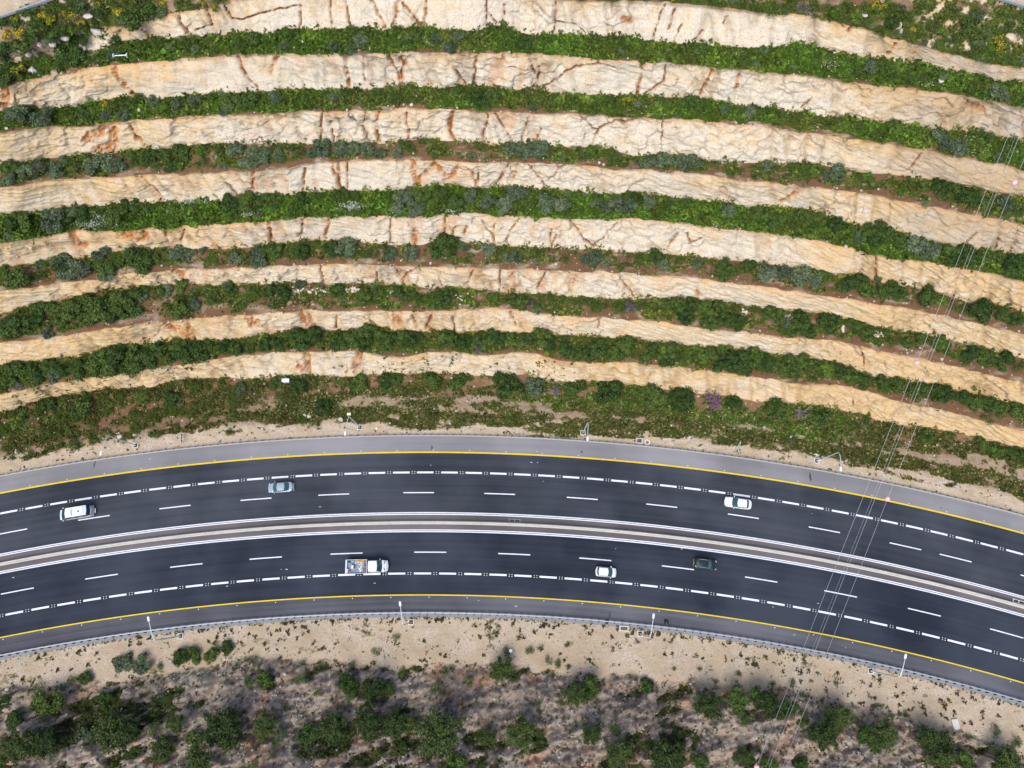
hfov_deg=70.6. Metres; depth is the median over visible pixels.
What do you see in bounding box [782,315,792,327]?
twiggy bush
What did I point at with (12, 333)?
dark shrub
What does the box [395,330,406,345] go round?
dark shrub
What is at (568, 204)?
grey shrub
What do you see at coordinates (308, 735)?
dark shrub
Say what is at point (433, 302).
dark shrub
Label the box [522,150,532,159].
grey shrub
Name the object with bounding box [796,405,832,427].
dark shrub
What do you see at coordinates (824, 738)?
pine tree
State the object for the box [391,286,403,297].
dark shrub
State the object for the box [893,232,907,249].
dark shrub
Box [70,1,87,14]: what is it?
dark shrub
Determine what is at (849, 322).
dark shrub
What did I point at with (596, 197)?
dark shrub
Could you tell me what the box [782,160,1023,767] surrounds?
overhead cable
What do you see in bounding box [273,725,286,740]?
grey shrub
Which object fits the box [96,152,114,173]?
grey shrub
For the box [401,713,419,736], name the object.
pine tree
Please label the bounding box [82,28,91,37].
bright shrub
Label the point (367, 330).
dark shrub
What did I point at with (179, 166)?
bright shrub
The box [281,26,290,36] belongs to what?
bright shrub
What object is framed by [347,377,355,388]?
dark shrub
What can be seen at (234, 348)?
dark shrub
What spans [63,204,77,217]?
grey shrub
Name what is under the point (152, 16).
grey shrub
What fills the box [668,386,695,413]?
dark shrub
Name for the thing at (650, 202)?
grey shrub
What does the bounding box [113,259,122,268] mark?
bright shrub
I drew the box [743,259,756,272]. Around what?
dark shrub
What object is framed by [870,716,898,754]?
pine tree
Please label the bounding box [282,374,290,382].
utility cabinet
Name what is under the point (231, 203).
dark shrub
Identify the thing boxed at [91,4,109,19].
dark shrub
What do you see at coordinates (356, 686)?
dark shrub
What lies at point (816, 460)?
street lamp
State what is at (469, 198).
grey shrub
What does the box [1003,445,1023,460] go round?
dark shrub
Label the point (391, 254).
grey shrub
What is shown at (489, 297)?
bright shrub
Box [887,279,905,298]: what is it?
dark shrub
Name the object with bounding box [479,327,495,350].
dark shrub
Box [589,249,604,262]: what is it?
grey shrub
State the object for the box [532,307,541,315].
grey shrub
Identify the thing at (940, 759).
pine tree
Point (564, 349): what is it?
dark shrub
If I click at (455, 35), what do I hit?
grey shrub
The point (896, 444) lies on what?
overhead cable
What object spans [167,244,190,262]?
grey shrub
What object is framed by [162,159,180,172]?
dark shrub
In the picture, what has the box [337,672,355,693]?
dark shrub
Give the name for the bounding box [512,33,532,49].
dark shrub
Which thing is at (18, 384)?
twiggy bush
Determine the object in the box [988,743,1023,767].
pine tree
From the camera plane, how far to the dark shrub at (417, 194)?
118.51 m
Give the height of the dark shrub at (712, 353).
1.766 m
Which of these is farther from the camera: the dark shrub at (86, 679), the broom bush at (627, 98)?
the dark shrub at (86, 679)
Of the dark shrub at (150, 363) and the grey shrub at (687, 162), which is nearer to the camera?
the grey shrub at (687, 162)
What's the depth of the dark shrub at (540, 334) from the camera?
128.01 m
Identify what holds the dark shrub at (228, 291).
on the hillside
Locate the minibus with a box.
[60,505,95,520]
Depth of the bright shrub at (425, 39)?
108.46 m
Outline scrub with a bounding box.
[0,0,1023,767]
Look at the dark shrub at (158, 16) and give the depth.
108.36 m
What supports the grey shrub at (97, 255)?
on the hillside
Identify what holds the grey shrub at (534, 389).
on the hillside
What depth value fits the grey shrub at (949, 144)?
108.98 m
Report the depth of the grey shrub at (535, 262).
121.67 m
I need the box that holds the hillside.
[0,0,1023,513]
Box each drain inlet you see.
[509,519,520,522]
[1012,599,1023,604]
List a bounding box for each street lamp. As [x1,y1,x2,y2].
[99,436,138,455]
[147,616,183,640]
[344,413,361,435]
[399,601,413,625]
[580,422,588,440]
[637,613,654,637]
[814,452,841,470]
[867,653,906,677]
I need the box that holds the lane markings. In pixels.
[0,471,1023,661]
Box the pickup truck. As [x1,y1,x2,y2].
[345,559,388,573]
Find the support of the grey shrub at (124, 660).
on the slope
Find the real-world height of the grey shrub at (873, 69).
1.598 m
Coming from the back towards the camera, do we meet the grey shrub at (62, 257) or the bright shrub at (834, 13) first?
the grey shrub at (62, 257)
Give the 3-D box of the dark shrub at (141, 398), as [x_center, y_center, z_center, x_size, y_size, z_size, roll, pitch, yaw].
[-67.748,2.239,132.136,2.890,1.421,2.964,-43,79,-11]
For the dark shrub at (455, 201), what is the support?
on the hillside
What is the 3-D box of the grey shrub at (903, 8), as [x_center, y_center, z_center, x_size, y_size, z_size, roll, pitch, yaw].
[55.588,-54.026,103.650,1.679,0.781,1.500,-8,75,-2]
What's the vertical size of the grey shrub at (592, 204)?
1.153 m
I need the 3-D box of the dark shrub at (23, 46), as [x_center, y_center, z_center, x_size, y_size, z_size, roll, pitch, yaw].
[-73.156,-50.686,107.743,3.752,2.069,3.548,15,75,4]
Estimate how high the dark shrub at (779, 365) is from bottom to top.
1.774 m
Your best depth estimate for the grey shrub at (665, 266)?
121.26 m
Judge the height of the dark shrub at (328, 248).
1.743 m
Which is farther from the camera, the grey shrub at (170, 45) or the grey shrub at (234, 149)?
the grey shrub at (234, 149)
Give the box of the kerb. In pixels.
[1,434,1023,516]
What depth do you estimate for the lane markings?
127.16 m
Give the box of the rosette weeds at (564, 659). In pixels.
[0,615,1023,744]
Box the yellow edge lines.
[0,451,1023,683]
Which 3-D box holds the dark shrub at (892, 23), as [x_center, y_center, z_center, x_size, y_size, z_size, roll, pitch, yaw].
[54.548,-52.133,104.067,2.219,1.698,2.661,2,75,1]
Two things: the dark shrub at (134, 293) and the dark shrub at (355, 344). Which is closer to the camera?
the dark shrub at (134, 293)
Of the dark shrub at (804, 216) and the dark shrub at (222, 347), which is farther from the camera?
the dark shrub at (222, 347)
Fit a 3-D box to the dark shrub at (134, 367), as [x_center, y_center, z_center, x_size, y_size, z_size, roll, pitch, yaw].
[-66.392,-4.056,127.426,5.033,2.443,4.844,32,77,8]
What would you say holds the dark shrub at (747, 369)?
on the hillside
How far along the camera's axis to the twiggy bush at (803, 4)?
104.85 m
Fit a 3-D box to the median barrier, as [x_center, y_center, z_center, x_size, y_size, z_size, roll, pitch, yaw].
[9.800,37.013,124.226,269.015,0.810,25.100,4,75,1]
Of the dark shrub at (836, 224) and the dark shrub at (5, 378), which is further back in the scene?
the dark shrub at (5, 378)
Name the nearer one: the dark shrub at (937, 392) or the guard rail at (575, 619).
the guard rail at (575, 619)
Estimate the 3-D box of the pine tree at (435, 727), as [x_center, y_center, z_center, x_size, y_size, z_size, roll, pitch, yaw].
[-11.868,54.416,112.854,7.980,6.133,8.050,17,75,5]
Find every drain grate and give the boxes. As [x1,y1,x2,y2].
[619,626,628,630]
[636,438,642,443]
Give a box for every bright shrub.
[25,35,37,41]
[65,25,73,34]
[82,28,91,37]
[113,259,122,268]
[131,39,139,47]
[158,205,165,213]
[176,162,183,170]
[197,145,208,155]
[221,211,233,221]
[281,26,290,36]
[406,41,415,50]
[422,36,429,42]
[486,291,499,303]
[505,332,515,343]
[586,144,595,154]
[657,345,672,358]
[697,347,707,360]
[718,343,733,350]
[809,166,820,178]
[810,56,820,67]
[820,363,833,377]
[822,271,832,280]
[823,55,831,62]
[828,8,841,18]
[841,119,849,126]
[849,13,862,23]
[853,321,862,333]
[861,172,873,182]
[878,384,888,393]
[889,124,900,133]
[894,187,906,196]
[936,334,946,346]
[937,25,947,35]
[938,295,947,304]
[967,135,975,143]
[977,149,990,160]
[984,43,995,51]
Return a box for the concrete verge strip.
[0,612,1023,705]
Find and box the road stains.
[93,446,940,618]
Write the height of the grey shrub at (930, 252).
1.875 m
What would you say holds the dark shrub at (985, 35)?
on the hillside
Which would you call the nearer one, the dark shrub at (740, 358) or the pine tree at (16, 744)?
the pine tree at (16, 744)
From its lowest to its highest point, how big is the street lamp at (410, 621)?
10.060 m
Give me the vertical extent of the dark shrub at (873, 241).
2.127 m
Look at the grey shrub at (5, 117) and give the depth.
110.84 m
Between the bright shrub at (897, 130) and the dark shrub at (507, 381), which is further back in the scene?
the dark shrub at (507, 381)
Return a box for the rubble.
[0,1,1023,767]
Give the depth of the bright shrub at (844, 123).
110.54 m
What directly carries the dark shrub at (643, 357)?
on the hillside
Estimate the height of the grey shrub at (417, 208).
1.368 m
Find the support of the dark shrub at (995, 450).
on the hillside
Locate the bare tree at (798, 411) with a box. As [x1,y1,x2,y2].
[795,406,809,419]
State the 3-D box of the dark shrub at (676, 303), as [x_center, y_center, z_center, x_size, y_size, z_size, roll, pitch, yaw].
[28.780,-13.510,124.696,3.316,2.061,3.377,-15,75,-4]
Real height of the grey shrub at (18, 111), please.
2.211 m
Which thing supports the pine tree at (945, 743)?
on the slope
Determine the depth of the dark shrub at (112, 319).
123.83 m
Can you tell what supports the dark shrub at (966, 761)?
on the slope
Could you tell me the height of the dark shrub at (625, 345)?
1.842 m
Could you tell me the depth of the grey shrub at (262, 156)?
115.45 m
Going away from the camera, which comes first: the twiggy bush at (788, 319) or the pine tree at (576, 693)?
the pine tree at (576, 693)
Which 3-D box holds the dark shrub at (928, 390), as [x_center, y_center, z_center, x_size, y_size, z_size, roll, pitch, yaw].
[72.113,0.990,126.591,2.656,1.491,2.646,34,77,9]
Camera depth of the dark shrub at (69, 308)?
124.25 m
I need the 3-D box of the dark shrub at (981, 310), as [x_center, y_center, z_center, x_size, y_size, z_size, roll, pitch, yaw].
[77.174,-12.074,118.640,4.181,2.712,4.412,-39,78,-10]
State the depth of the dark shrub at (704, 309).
124.16 m
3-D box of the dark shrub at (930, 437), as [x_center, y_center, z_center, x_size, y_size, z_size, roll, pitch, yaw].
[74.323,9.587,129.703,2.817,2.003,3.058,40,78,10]
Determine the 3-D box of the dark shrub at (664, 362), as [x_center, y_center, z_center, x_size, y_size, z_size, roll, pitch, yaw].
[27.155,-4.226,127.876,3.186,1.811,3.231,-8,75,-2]
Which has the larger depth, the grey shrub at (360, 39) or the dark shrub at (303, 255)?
the dark shrub at (303, 255)
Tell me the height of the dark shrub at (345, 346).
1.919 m
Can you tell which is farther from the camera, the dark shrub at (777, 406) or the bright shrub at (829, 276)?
the dark shrub at (777, 406)
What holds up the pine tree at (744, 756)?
on the slope
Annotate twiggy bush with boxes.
[12,382,22,390]
[99,111,110,119]
[550,384,559,396]
[624,301,636,313]
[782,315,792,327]
[796,3,811,15]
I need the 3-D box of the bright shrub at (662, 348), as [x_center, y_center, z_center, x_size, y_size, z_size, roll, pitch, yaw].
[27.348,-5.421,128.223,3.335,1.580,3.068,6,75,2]
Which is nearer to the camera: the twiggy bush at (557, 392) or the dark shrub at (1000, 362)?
the dark shrub at (1000, 362)
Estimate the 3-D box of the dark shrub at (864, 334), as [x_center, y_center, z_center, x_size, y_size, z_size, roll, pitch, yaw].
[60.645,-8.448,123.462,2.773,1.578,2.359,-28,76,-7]
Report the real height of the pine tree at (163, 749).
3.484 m
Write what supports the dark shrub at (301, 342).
on the hillside
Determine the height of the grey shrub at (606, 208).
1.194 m
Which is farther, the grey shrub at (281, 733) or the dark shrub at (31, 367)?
the dark shrub at (31, 367)
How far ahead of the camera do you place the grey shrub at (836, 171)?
113.59 m
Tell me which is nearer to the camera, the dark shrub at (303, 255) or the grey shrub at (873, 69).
the grey shrub at (873, 69)
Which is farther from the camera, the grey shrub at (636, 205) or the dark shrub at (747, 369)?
the dark shrub at (747, 369)
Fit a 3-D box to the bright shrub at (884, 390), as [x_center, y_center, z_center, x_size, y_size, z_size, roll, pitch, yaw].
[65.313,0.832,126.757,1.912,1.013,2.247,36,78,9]
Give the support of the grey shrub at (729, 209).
on the hillside
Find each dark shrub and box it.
[0,17,7,25]
[0,41,15,53]
[0,52,10,62]
[0,60,19,78]
[0,70,13,88]
[0,321,21,340]
[0,370,18,387]
[0,694,11,713]
[1,159,19,175]
[1,266,29,289]
[2,314,32,333]
[3,360,26,376]
[4,215,17,228]
[7,16,24,27]
[7,709,24,728]
[9,36,33,54]
[10,210,31,229]
[17,407,27,420]
[25,20,49,35]
[26,361,36,374]
[28,300,49,316]
[28,700,47,712]
[29,311,45,327]
[29,371,43,385]
[32,689,65,715]
[38,397,56,411]
[39,358,56,372]
[44,28,68,41]
[44,300,62,316]
[50,260,68,272]
[51,312,67,327]
[53,38,83,63]
[55,363,68,377]
[58,299,81,320]
[59,211,72,226]
[65,50,86,66]
[67,360,84,377]
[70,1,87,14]
[70,34,88,45]
[71,407,84,421]
[73,393,93,416]
[76,104,88,118]
[76,204,89,221]
[76,313,96,326]
[77,670,93,685]
[79,292,93,310]
[80,296,111,324]
[83,260,94,272]
[83,345,112,372]
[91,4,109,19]
[93,259,115,277]
[94,28,120,39]
[96,690,113,706]
[100,365,116,377]
[102,34,120,44]
[103,290,131,315]
[104,311,116,323]
[105,343,128,367]
[106,207,120,222]
[114,198,129,219]
[115,298,143,318]
[119,6,154,32]
[119,359,131,376]
[123,344,145,375]
[123,746,141,758]
[125,287,143,299]
[126,246,150,277]
[129,197,143,213]
[133,389,150,403]
[137,0,156,15]
[137,349,156,371]
[139,148,158,163]
[141,250,160,267]
[149,341,166,358]
[154,5,166,19]
[156,147,171,162]
[157,285,166,297]
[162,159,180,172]
[163,390,182,404]
[166,299,188,320]
[166,349,182,362]
[168,337,187,351]
[171,648,190,666]
[172,144,189,163]
[174,278,188,293]
[179,342,209,363]
[185,729,204,748]
[187,646,200,665]
[200,338,213,350]
[203,647,220,661]
[217,338,229,352]
[219,640,233,656]
[220,192,237,213]
[223,282,237,297]
[224,93,242,107]
[228,340,241,356]
[236,190,255,206]
[236,198,251,212]
[237,92,258,110]
[243,31,259,46]
[254,669,273,690]
[256,192,275,207]
[257,337,270,351]
[259,247,270,257]
[260,284,276,297]
[265,241,282,260]
[268,374,283,390]
[270,336,282,347]
[275,285,291,302]
[288,327,304,340]
[290,378,307,394]
[293,243,309,260]
[293,331,311,351]
[294,720,319,745]
[296,191,308,205]
[305,325,321,343]
[315,399,331,415]
[322,239,339,256]
[328,283,343,297]
[328,333,345,352]
[332,186,347,202]
[334,247,345,255]
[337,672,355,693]
[339,677,359,693]
[340,330,358,350]
[345,332,359,349]
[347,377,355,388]
[352,372,367,392]
[356,322,378,339]
[357,287,372,304]
[357,337,373,352]
[374,328,390,344]
[376,371,391,389]
[378,682,395,699]
[379,333,398,348]
[390,372,403,385]
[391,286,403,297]
[392,670,405,680]
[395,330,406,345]
[401,330,419,347]
[402,29,420,41]
[409,188,431,201]
[422,371,440,387]
[428,232,456,256]
[429,289,441,308]
[431,187,448,203]
[431,247,443,259]
[435,289,453,305]
[437,328,456,350]
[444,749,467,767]
[447,194,463,210]
[447,330,457,341]
[447,371,466,389]
[450,242,460,252]
[454,334,471,349]
[470,330,484,344]
[472,88,485,105]
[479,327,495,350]
[485,87,500,103]
[491,330,507,344]
[492,370,525,398]
[507,293,519,306]
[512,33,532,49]
[515,294,529,310]
[519,331,533,344]
[532,327,553,348]
[541,337,557,351]
[558,341,571,359]
[563,379,586,395]
[570,345,583,361]
[580,348,595,363]
[582,673,600,701]
[588,337,607,358]
[591,192,604,205]
[595,380,623,404]
[606,346,620,362]
[615,334,636,356]
[618,350,629,358]
[627,191,643,203]
[638,352,651,364]
[639,677,654,695]
[640,382,669,410]
[646,344,657,357]
[649,247,664,264]
[657,352,674,368]
[659,341,680,359]
[668,297,686,313]
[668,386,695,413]
[668,387,694,409]
[677,302,692,319]
[678,306,694,325]
[684,95,701,110]
[686,296,700,309]
[689,752,709,767]
[697,299,714,317]
[699,315,718,331]
[704,345,719,360]
[711,353,736,373]
[712,301,726,313]
[714,257,737,282]
[715,311,733,327]
[724,393,743,410]
[725,349,751,372]
[726,685,751,714]
[729,310,747,331]
[735,360,753,377]
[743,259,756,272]
[747,345,763,368]
[749,684,763,706]
[750,205,763,218]
[757,351,775,372]
[759,756,778,767]
[760,209,780,228]
[761,305,777,318]
[763,396,788,419]
[770,313,786,325]
[771,359,784,372]
[773,212,786,226]
[776,307,785,316]
[780,698,799,717]
[782,353,798,376]
[785,319,800,337]
[791,756,807,767]
[792,308,808,321]
[795,208,811,225]
[795,352,808,370]
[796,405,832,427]
[797,314,817,338]
[797,709,809,727]
[804,358,821,373]
[813,270,827,276]
[816,312,842,334]
[822,359,836,367]
[826,216,845,231]
[833,363,847,377]
[836,281,850,293]
[838,274,861,291]
[841,368,859,386]
[844,317,858,330]
[854,272,869,291]
[856,724,875,745]
[857,373,873,390]
[858,222,872,241]
[859,281,878,298]
[859,327,871,341]
[867,234,883,247]
[868,219,894,240]
[868,738,884,753]
[875,282,890,299]
[877,373,889,388]
[881,229,893,242]
[884,15,900,29]
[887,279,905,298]
[889,375,908,393]
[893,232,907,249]
[901,336,915,348]
[905,384,925,402]
[914,333,925,345]
[917,283,936,306]
[917,428,935,443]
[919,382,931,396]
[930,177,949,194]
[930,384,945,403]
[942,384,955,402]
[943,243,960,255]
[944,251,961,267]
[945,182,964,196]
[954,389,975,405]
[955,186,974,203]
[957,243,976,260]
[957,748,974,767]
[959,13,976,34]
[960,346,980,361]
[964,189,980,206]
[965,253,982,265]
[966,395,985,412]
[968,297,995,325]
[970,28,992,40]
[975,436,988,451]
[976,246,992,262]
[977,349,991,367]
[980,196,994,211]
[982,396,998,410]
[987,441,1005,460]
[989,402,1009,419]
[990,356,1006,372]
[991,250,1006,262]
[994,307,1010,322]
[1001,349,1016,365]
[1003,253,1023,271]
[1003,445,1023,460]
[1004,264,1023,279]
[1009,312,1023,325]
[1009,401,1021,417]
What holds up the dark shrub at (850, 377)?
on the hillside
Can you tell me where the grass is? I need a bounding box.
[0,0,1023,510]
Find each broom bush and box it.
[1,29,11,40]
[10,63,25,80]
[11,27,25,38]
[34,11,49,18]
[46,13,55,25]
[76,19,85,28]
[99,99,109,108]
[112,7,127,15]
[160,0,167,7]
[197,0,207,8]
[212,4,218,11]
[621,95,630,106]
[870,0,887,12]
[989,38,1005,52]
[994,32,1005,39]
[1012,42,1021,50]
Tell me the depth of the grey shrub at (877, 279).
120.50 m
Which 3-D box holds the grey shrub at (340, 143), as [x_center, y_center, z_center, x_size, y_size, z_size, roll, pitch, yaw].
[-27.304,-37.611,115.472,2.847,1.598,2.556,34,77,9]
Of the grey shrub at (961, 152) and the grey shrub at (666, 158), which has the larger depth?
the grey shrub at (666, 158)
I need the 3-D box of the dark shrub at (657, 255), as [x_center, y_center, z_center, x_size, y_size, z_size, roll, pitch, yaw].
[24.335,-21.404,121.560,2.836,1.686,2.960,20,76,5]
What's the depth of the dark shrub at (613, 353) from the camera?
127.72 m
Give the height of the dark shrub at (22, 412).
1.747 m
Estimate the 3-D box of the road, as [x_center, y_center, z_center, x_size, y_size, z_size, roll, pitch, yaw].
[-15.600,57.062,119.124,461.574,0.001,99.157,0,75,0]
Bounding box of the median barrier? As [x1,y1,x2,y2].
[0,520,1023,608]
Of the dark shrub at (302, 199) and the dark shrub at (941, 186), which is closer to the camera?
the dark shrub at (941, 186)
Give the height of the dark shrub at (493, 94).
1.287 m
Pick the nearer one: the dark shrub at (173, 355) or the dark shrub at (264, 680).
the dark shrub at (264, 680)
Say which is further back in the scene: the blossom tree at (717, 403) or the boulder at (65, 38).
the blossom tree at (717, 403)
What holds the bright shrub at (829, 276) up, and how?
on the hillside
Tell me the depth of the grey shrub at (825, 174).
113.86 m
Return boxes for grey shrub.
[0,173,15,186]
[2,107,13,120]
[6,104,29,122]
[17,164,34,178]
[27,105,53,127]
[28,158,46,176]
[34,259,44,269]
[39,208,63,233]
[40,325,53,339]
[41,38,55,45]
[46,161,63,179]
[47,368,59,384]
[48,252,70,267]
[56,266,76,281]
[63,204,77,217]
[64,258,89,279]
[74,727,93,741]
[82,154,101,174]
[91,245,110,260]
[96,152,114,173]
[97,264,113,282]
[106,48,121,59]
[109,157,126,171]
[113,654,131,673]
[115,108,131,121]
[116,16,123,23]
[130,653,151,675]
[138,290,147,301]
[144,14,155,20]
[145,94,159,105]
[155,8,169,15]
[157,284,172,297]
[165,42,174,50]
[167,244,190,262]
[170,98,181,109]
[182,248,196,260]
[187,94,202,107]
[187,296,200,310]
[190,44,199,53]
[198,246,208,253]
[219,107,228,116]
[221,280,231,290]
[226,140,244,156]
[228,252,243,263]
[236,381,246,395]
[237,156,252,168]
[244,144,259,157]
[246,246,262,261]
[250,157,261,167]
[250,254,267,269]
[254,147,269,164]
[268,90,284,104]
[272,148,284,161]
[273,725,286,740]
[278,43,287,50]
[294,280,306,288]
[306,149,315,157]
[311,138,330,157]
[326,41,337,51]
[326,93,339,100]
[332,139,347,153]
[332,141,348,156]
[333,236,356,257]
[346,44,358,55]
[347,141,360,154]
[348,141,359,152]
[352,33,368,47]
[360,141,374,155]
[373,149,385,158]
[382,246,397,260]
[391,201,402,214]
[392,145,401,158]
[392,188,412,208]
[402,246,418,261]
[407,200,425,217]
[430,34,443,43]
[441,42,456,54]
[451,32,465,42]
[458,242,469,251]
[464,188,476,203]
[467,150,477,160]
[479,194,497,209]
[480,243,496,257]
[495,196,512,213]
[496,206,506,215]
[501,141,516,157]
[502,253,513,262]
[505,185,522,201]
[509,250,523,262]
[514,140,530,156]
[517,186,529,199]
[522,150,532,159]
[524,376,544,397]
[527,139,549,157]
[528,103,535,110]
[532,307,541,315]
[533,258,539,264]
[537,146,549,157]
[538,191,558,214]
[553,196,565,211]
[560,198,571,208]
[580,252,598,267]
[589,199,598,208]
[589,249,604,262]
[598,201,611,213]
[600,259,611,267]
[608,199,615,207]
[613,195,633,213]
[628,197,638,210]
[636,160,643,167]
[642,155,656,168]
[642,195,656,208]
[655,152,673,167]
[657,259,670,271]
[672,154,686,169]
[678,155,694,172]
[691,154,703,167]
[692,260,701,269]
[720,104,731,114]
[720,202,729,213]
[722,204,735,217]
[745,105,755,119]
[751,59,760,67]
[756,261,778,282]
[762,160,774,171]
[777,264,793,279]
[790,263,810,286]
[807,270,822,288]
[822,169,831,180]
[828,162,846,183]
[854,231,864,243]
[862,60,877,75]
[874,275,881,282]
[896,5,906,10]
[906,234,929,254]
[913,238,940,260]
[922,39,927,46]
[931,128,949,143]
[931,242,942,254]
[939,134,956,152]
[953,144,968,156]
[955,138,968,147]
[969,10,986,21]
[989,83,1007,99]
[993,152,1002,161]
[996,194,1015,210]
[1004,94,1010,101]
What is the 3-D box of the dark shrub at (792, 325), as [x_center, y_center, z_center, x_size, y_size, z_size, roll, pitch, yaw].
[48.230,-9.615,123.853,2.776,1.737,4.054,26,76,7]
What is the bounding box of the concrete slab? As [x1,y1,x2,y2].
[951,719,960,729]
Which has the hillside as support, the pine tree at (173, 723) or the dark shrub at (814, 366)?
the dark shrub at (814, 366)
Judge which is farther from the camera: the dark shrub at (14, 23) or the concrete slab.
the concrete slab
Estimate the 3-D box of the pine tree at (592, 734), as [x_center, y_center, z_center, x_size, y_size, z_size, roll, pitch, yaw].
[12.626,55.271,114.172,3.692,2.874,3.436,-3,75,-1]
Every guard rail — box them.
[0,0,57,18]
[0,434,1023,515]
[0,612,1023,701]
[999,0,1023,7]
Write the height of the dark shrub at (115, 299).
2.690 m
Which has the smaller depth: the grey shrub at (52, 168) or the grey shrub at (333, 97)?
the grey shrub at (333, 97)
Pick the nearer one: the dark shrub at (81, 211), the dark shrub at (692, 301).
the dark shrub at (81, 211)
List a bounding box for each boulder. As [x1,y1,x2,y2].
[28,66,36,73]
[60,36,68,40]
[83,13,92,18]
[90,28,101,36]
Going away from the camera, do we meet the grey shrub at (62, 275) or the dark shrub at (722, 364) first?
the grey shrub at (62, 275)
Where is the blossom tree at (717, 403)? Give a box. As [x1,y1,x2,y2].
[704,390,723,411]
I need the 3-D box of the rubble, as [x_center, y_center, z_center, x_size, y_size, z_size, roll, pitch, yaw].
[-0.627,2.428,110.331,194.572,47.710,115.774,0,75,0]
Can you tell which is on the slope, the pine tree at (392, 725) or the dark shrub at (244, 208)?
the pine tree at (392, 725)
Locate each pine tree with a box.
[0,727,36,766]
[28,724,65,761]
[89,711,140,755]
[115,715,141,746]
[148,734,177,766]
[164,710,185,734]
[185,743,213,767]
[196,702,248,752]
[252,707,280,743]
[311,707,352,746]
[327,718,349,744]
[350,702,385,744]
[357,676,385,707]
[379,706,405,742]
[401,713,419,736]
[412,704,466,758]
[475,725,497,749]
[487,655,514,682]
[504,712,537,753]
[560,679,588,707]
[581,722,603,745]
[604,736,635,767]
[646,738,684,767]
[667,742,687,767]
[691,689,724,722]
[733,745,756,767]
[754,689,782,721]
[805,718,839,751]
[823,703,853,734]
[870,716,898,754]
[914,721,942,754]
[924,746,957,767]
[926,727,956,757]
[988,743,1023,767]
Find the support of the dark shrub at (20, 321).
on the hillside
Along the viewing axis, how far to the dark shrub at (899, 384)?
125.96 m
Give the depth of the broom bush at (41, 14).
105.83 m
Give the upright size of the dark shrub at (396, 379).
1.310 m
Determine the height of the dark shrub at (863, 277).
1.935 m
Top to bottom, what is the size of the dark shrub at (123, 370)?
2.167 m
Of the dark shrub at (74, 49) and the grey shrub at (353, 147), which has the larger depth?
the grey shrub at (353, 147)
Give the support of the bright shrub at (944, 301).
on the hillside
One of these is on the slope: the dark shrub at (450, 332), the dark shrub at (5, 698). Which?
the dark shrub at (5, 698)
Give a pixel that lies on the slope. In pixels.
(1009, 722)
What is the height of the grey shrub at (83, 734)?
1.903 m
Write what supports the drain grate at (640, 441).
on the hillside
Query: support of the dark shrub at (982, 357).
on the hillside
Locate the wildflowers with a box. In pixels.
[73,34,990,441]
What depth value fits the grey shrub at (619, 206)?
118.09 m
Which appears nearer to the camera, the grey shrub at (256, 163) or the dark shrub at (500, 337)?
the grey shrub at (256, 163)
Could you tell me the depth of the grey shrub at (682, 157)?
114.38 m
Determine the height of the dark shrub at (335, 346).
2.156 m
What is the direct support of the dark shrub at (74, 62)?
on the hillside
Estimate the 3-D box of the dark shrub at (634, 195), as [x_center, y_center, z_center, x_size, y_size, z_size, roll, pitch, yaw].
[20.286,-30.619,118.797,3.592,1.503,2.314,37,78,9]
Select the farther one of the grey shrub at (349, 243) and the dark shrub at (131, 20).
the grey shrub at (349, 243)
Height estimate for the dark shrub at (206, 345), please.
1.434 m
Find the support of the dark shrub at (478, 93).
on the hillside
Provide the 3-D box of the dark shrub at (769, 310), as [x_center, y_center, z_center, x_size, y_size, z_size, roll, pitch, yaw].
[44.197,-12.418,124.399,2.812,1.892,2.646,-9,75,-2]
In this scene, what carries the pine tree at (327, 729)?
on the slope
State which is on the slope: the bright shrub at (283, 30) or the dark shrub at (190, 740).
the dark shrub at (190, 740)
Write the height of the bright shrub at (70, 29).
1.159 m
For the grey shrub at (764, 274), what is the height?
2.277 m
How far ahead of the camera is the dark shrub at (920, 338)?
123.17 m
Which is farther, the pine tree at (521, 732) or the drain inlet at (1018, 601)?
the drain inlet at (1018, 601)
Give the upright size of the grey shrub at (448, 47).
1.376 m
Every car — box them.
[268,481,293,493]
[595,566,615,578]
[693,558,716,570]
[724,496,751,509]
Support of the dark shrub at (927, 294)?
on the hillside
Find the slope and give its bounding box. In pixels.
[0,617,1023,767]
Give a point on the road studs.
(543, 600)
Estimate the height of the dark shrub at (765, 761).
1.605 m
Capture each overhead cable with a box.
[758,107,1019,762]
[767,116,1023,763]
[769,125,1023,766]
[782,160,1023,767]
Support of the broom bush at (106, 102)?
on the hillside
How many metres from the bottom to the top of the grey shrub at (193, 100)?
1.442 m
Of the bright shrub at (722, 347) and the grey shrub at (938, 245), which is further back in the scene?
the bright shrub at (722, 347)
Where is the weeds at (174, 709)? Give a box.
[0,616,1022,767]
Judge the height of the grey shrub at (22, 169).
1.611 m
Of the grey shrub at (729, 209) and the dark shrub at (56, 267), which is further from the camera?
the dark shrub at (56, 267)
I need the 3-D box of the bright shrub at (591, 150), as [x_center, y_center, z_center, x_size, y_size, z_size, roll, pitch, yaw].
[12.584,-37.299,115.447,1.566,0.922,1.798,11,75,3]
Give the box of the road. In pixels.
[0,436,1023,699]
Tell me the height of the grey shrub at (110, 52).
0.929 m
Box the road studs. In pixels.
[29,450,1021,681]
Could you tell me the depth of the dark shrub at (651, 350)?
127.84 m
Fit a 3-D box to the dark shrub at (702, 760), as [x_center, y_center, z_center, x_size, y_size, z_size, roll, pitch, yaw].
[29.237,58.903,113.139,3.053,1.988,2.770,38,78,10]
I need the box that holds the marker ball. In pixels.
[1011,179,1017,185]
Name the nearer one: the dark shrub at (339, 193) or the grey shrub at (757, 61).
the grey shrub at (757, 61)
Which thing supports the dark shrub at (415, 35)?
on the hillside

